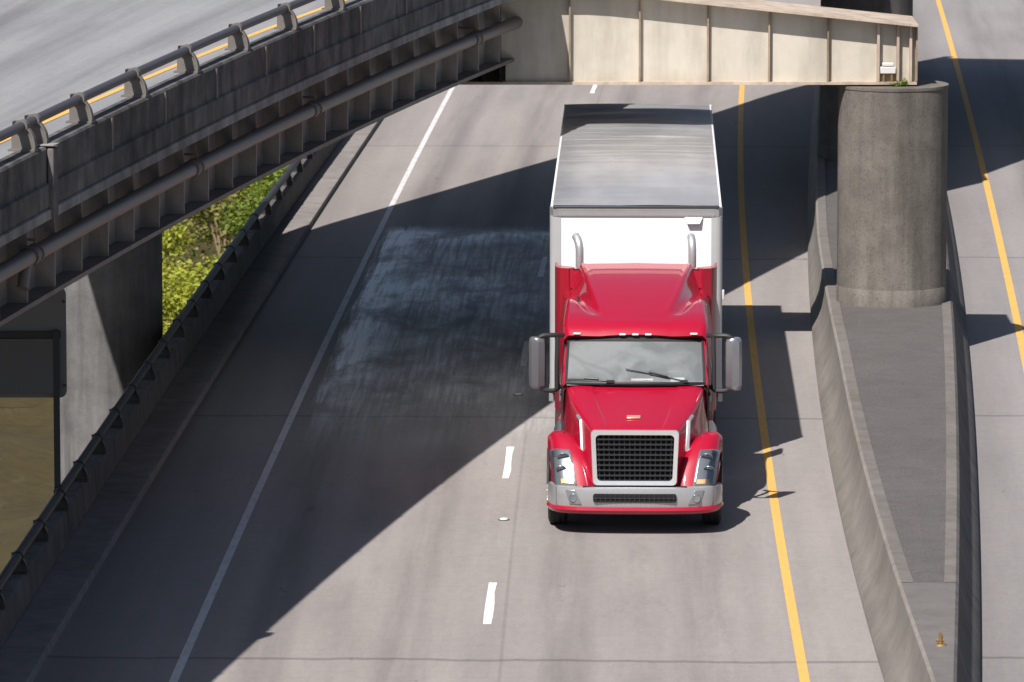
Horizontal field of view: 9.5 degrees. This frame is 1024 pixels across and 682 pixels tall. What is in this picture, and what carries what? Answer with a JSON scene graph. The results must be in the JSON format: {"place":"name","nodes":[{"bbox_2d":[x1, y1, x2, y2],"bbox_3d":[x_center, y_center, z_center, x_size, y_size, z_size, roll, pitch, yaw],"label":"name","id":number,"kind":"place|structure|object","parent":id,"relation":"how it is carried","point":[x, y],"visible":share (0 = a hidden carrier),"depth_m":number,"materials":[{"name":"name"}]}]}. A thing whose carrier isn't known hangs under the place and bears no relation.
{"place":"outdoors","nodes":[
{"label":"outdoors","id":0,"kind":"place"},
{"bbox_2d":[0,168,286,572],"bbox_3d":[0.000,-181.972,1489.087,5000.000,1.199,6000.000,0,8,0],"label":"ground","id":1,"kind":"structure","parent":0,"point":[26,459],"depth_m":141.54,"materials":[{"name":"brown soil"}]},
{"bbox_2d":[60,233,162,482],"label":"bridge column","id":2,"kind":"structure","parent":1,"relation":"on","point":[114,321],"depth_m":106.94,"materials":[{"name":"concrete"}]},
{"bbox_2d":[162,223,191,285],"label":"shrub","id":3,"kind":"object","parent":1,"relation":"on","point":[169,234],"visible":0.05,"depth_m":158.97,"materials":[{"name":"green plant"}]},
{"bbox_2d":[162,262,202,335],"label":"shrub","id":4,"kind":"object","parent":1,"relation":"on","point":[176,298],"visible":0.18,"depth_m":150.75,"materials":[{"name":"green plant"}]},
{"bbox_2d":[162,188,253,320],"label":"undergrowth","id":5,"kind":"object","parent":1,"relation":"on","point":[190,244],"visible":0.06,"depth_m":173.92,"materials":[{"name":"green plant"}]},
{"bbox_2d":[162,182,266,332],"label":"undergrowth","id":6,"kind":"object","parent":1,"relation":"on","point":[194,254],"visible":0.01,"depth_m":178.86,"materials":[{"name":"green plant"}]},
{"bbox_2d":[162,166,288,333],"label":"undergrowth","id":7,"kind":"object","parent":1,"relation":"on","point":[205,271],"depth_m":160.77,"materials":[{"name":"green plant"}]},
{"bbox_2d":[187,185,265,257],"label":"shrub","id":8,"kind":"object","parent":1,"relation":"on","point":[215,223],"visible":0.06,"depth_m":177.13,"materials":[{"name":"green plant"}]},
{"bbox_2d":[214,165,288,236],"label":"shrub","id":9,"kind":"object","parent":1,"relation":"on","point":[241,204],"visible":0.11,"depth_m":168.96,"materials":[{"name":"green plant"}]},
{"bbox_2d":[0,120,381,681],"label":"road shoulder","id":10,"kind":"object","parent":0,"point":[33,637],"visible":0.74,"depth_m":96.56,"materials":[{"name":"concrete"}]},
{"bbox_2d":[33,0,883,681],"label":"road","id":11,"kind":"structure","parent":0,"point":[379,540],"depth_m":93.11,"materials":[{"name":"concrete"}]},
{"bbox_2d":[169,87,454,681],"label":"white edge line","id":12,"kind":"object","parent":11,"relation":"on","point":[196,629],"visible":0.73,"depth_m":97.95,"materials":[{"name":"paint"}]},
{"bbox_2d":[483,583,496,623],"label":"lane marking","id":13,"kind":"object","parent":11,"relation":"on","point":[489,607],"visible":1,"depth_m":82.91,"materials":[{"name":"white paint"}]},
{"bbox_2d":[502,447,513,477],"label":"lane marking","id":14,"kind":"object","parent":11,"relation":"on","point":[507,465],"visible":1,"depth_m":95.11,"materials":[{"name":"white paint"}]},
{"bbox_2d":[520,341,528,365],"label":"lane marking","id":15,"kind":"object","parent":11,"relation":"on","point":[524,356],"visible":0.86,"depth_m":107.10,"materials":[{"name":"white paint"}]},
{"bbox_2d":[537,257,547,276],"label":"lane marking","id":16,"kind":"object","parent":11,"relation":"on","point":[541,272],"visible":1,"depth_m":119.20,"materials":[{"name":"white paint"}]},
{"bbox_2d":[590,85,596,92],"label":"lane marking","id":17,"kind":"object","parent":11,"relation":"on","point":[594,87],"visible":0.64,"depth_m":155.19,"materials":[{"name":"white paint"}]},
{"bbox_2d":[529,233,741,523],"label":"semi truck","id":18,"kind":"object","parent":11,"relation":"on","point":[635,390],"visible":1,"depth_m":90.03,"materials":[{"name":"paint"}]},
{"bbox_2d":[549,104,723,401],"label":"semi trailer","id":19,"kind":"object","parent":11,"relation":"on","point":[636,183],"visible":0.57,"depth_m":96.70,"materials":[{"name":"metal"}]},
{"bbox_2d":[738,85,809,681],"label":"yellow edge line","id":20,"kind":"object","parent":11,"relation":"on","point":[789,595],"visible":0.8,"depth_m":98.06,"materials":[{"name":"paint"}]},
{"bbox_2d":[935,632,946,646],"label":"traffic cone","id":21,"kind":"object","parent":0,"point":[940,641],"visible":1,"depth_m":75.07,"materials":[{"name":"orange plastic"}]},
{"bbox_2d":[913,0,1023,681],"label":"road","id":22,"kind":"structure","parent":0,"point":[987,36],"depth_m":120.80,"materials":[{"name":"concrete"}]},
{"bbox_2d":[807,85,980,681],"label":"median island","id":23,"kind":"structure","parent":22,"relation":"on","point":[895,395],"depth_m":91.29,"materials":[{"name":"concrete"}]},
{"bbox_2d":[819,0,912,160],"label":"bridge column","id":24,"kind":"structure","parent":23,"relation":"on","point":[828,146],"depth_m":130.08,"materials":[{"name":"concrete"}]},
{"bbox_2d":[836,79,948,307],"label":"bridge column","id":25,"kind":"structure","parent":23,"relation":"on","point":[892,201],"depth_m":106.38,"materials":[{"name":"concrete"}]},
{"bbox_2d":[460,0,918,84],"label":"steel beam","id":26,"kind":"structure","parent":25,"relation":"on","point":[655,42],"depth_m":106.40,"materials":[{"name":"metal"}]},
{"bbox_2d":[0,0,522,325],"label":"overpass","id":27,"kind":"object","parent":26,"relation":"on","point":[126,126],"visible":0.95,"depth_m":88.37,"materials":[{"name":"concrete"}]},
{"bbox_2d":[889,78,907,86],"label":"weed","id":28,"kind":"object","parent":25,"relation":"on","point":[902,82],"visible":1,"depth_m":106.35,"materials":[{"name":"green plant"}]},
{"bbox_2d":[936,0,1023,369],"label":"yellow edge line","id":29,"kind":"object","parent":22,"relation":"on","point":[1008,279],"visible":1,"depth_m":130.75,"materials":[{"name":"paint"}]},
{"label":"road base","id":30,"kind":"structure","parent":0,"visible":0},
{"bbox_2d":[0,289,66,489],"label":"road sign","id":31,"kind":"object","parent":30,"relation":"on","point":[33,354],"visible":0.82,"depth_m":87.22,"materials":[{"name":"metal"}]},
{"bbox_2d":[0,138,342,649],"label":"concrete barrier","id":32,"kind":"object","parent":30,"relation":"on","point":[36,553],"visible":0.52,"depth_m":97.38,"materials":[{"name":"concrete"}]}
]}

